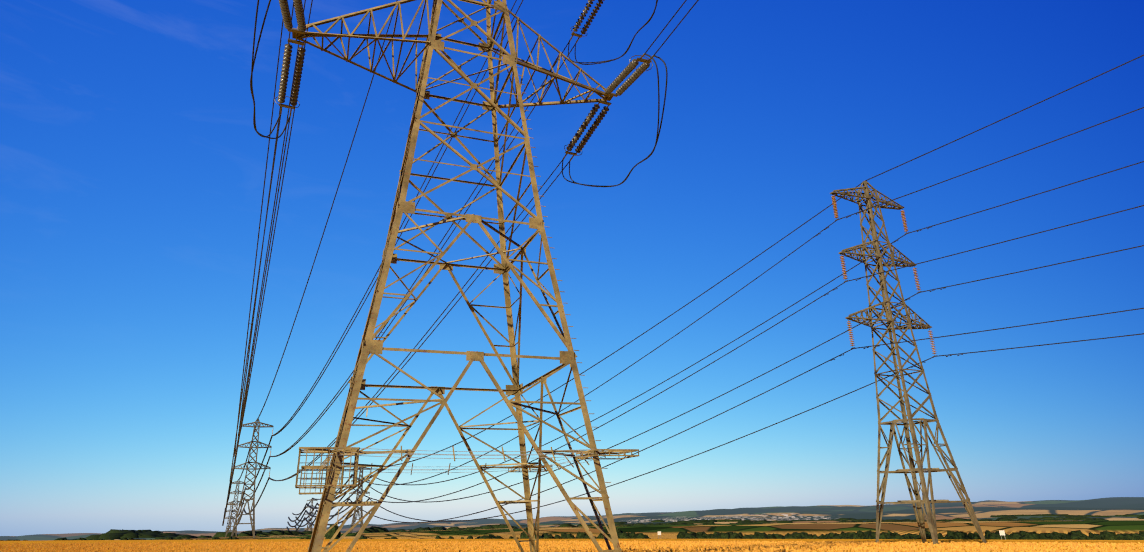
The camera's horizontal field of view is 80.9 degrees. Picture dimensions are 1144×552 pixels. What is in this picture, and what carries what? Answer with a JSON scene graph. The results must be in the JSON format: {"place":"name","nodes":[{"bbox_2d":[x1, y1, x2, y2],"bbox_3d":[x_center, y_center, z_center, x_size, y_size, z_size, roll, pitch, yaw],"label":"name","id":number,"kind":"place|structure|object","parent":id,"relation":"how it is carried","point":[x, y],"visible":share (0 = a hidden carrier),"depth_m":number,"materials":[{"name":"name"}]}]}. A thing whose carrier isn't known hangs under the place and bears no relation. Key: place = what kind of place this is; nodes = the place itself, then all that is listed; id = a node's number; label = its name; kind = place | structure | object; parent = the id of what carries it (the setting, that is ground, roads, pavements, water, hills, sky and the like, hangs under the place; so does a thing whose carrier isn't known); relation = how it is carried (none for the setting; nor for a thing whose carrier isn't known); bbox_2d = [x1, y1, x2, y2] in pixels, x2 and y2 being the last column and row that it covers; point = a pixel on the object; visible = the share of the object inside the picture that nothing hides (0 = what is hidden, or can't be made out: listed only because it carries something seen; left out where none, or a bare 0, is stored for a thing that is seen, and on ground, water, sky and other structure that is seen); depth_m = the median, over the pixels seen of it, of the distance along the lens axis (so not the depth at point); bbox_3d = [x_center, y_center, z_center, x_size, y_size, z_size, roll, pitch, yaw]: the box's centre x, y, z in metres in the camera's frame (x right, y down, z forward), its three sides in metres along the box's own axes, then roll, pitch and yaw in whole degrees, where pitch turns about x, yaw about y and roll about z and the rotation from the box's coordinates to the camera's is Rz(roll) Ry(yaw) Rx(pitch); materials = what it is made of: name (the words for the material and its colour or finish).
{"place":"outdoors","nodes":[
{"label":"outdoors","id":0,"kind":"place"},
{"bbox_2d":[0,497,1143,551],"bbox_3d":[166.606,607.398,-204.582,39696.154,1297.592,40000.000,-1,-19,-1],"label":"hills","id":1,"kind":"structure","parent":0,"point":[1109,506],"depth_m":305.33,"materials":[{"name":"green plant"}]},
{"bbox_2d":[225,502,234,531],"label":"pylon","id":2,"kind":"object","parent":1,"relation":"on","point":[228,517],"visible":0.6,"depth_m":732.09,"materials":[{"name":"metal"}]},
{"bbox_2d":[225,480,245,536],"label":"pylon","id":3,"kind":"object","parent":1,"relation":"on","point":[234,504],"visible":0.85,"depth_m":481.43,"materials":[{"name":"metal"}]},
{"bbox_2d":[231,419,273,537],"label":"pylon","id":4,"kind":"object","parent":1,"relation":"on","point":[255,468],"visible":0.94,"depth_m":230.56,"materials":[{"name":"metal"}]},
{"bbox_2d":[305,499,316,530],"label":"pylon","id":5,"kind":"object","parent":1,"relation":"on","point":[310,519],"visible":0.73,"depth_m":724.67,"materials":[{"name":"metal"}]},
{"bbox_2d":[349,467,369,532],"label":"pylon","id":6,"kind":"object","parent":1,"relation":"on","point":[355,510],"visible":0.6,"depth_m":409.40,"materials":[{"name":"metal"}]},
{"bbox_2d":[292,0,621,551],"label":"pylon","id":7,"kind":"object","parent":1,"relation":"on","point":[369,344],"visible":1,"depth_m":25.55,"materials":[{"name":"metal"}]},
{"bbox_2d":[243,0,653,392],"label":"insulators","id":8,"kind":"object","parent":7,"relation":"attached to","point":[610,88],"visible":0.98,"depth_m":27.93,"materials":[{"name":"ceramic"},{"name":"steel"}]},
{"bbox_2d":[222,0,698,525],"bbox_3d":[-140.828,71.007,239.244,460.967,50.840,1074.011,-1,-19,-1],"label":"power lines","id":9,"kind":"object","parent":7,"relation":"hanging from","point":[248,358],"visible":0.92,"depth_m":54.15,"materials":[{"name":"black"}]},
{"bbox_2d":[295,408,638,525],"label":"anti climb guards","id":10,"kind":"object","parent":7,"relation":"attached to","point":[322,467],"visible":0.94,"depth_m":19.37,"materials":[{"name":"metal"}]},
{"bbox_2d":[250,545,669,551],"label":"grass tufts","id":11,"kind":"object","parent":1,"relation":"on","point":[562,550],"visible":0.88,"depth_m":26.57,"materials":[{"name":"plant"}]},
{"bbox_2d":[0,540,1143,551],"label":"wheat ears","id":12,"kind":"object","parent":1,"relation":"on","point":[771,546],"visible":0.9,"depth_m":47.07,"materials":[{"name":"yellow plant"}]},
{"bbox_2d":[0,514,1143,540],"bbox_3d":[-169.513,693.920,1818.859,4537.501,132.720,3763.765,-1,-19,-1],"label":"trees","id":13,"kind":"object","parent":1,"relation":"on","point":[113,534],"visible":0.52,"depth_m":132.42,"materials":[{"name":"green plant"}]},
{"bbox_2d":[830,181,986,544],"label":"pylon","id":14,"kind":"object","parent":1,"relation":"on","point":[890,323],"visible":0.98,"depth_m":69.29,"materials":[{"name":"metal"}]},
{"bbox_2d":[286,55,1143,531],"bbox_3d":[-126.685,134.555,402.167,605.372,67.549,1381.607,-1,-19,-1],"label":"power lines","id":15,"kind":"object","parent":14,"relation":"attached to","point":[296,525],"visible":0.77,"depth_m":89.94,"materials":[{"name":"black"}]},
{"bbox_2d":[831,196,936,356],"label":"insulators","id":16,"kind":"object","parent":14,"relation":"attached to","point":[843,259],"visible":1,"depth_m":73.02,"materials":[{"name":"brown"}]},
{"bbox_2d":[999,530,1005,539],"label":"field sign","id":17,"kind":"object","parent":1,"relation":"on","point":[1001,532],"visible":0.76,"depth_m":101.43,"materials":[{"name":"white"}]},
{"bbox_2d":[0,0,1143,535],"label":"sky","id":18,"kind":"structure","parent":0,"point":[133,158],"materials":[{"name":"blue"}]}
]}

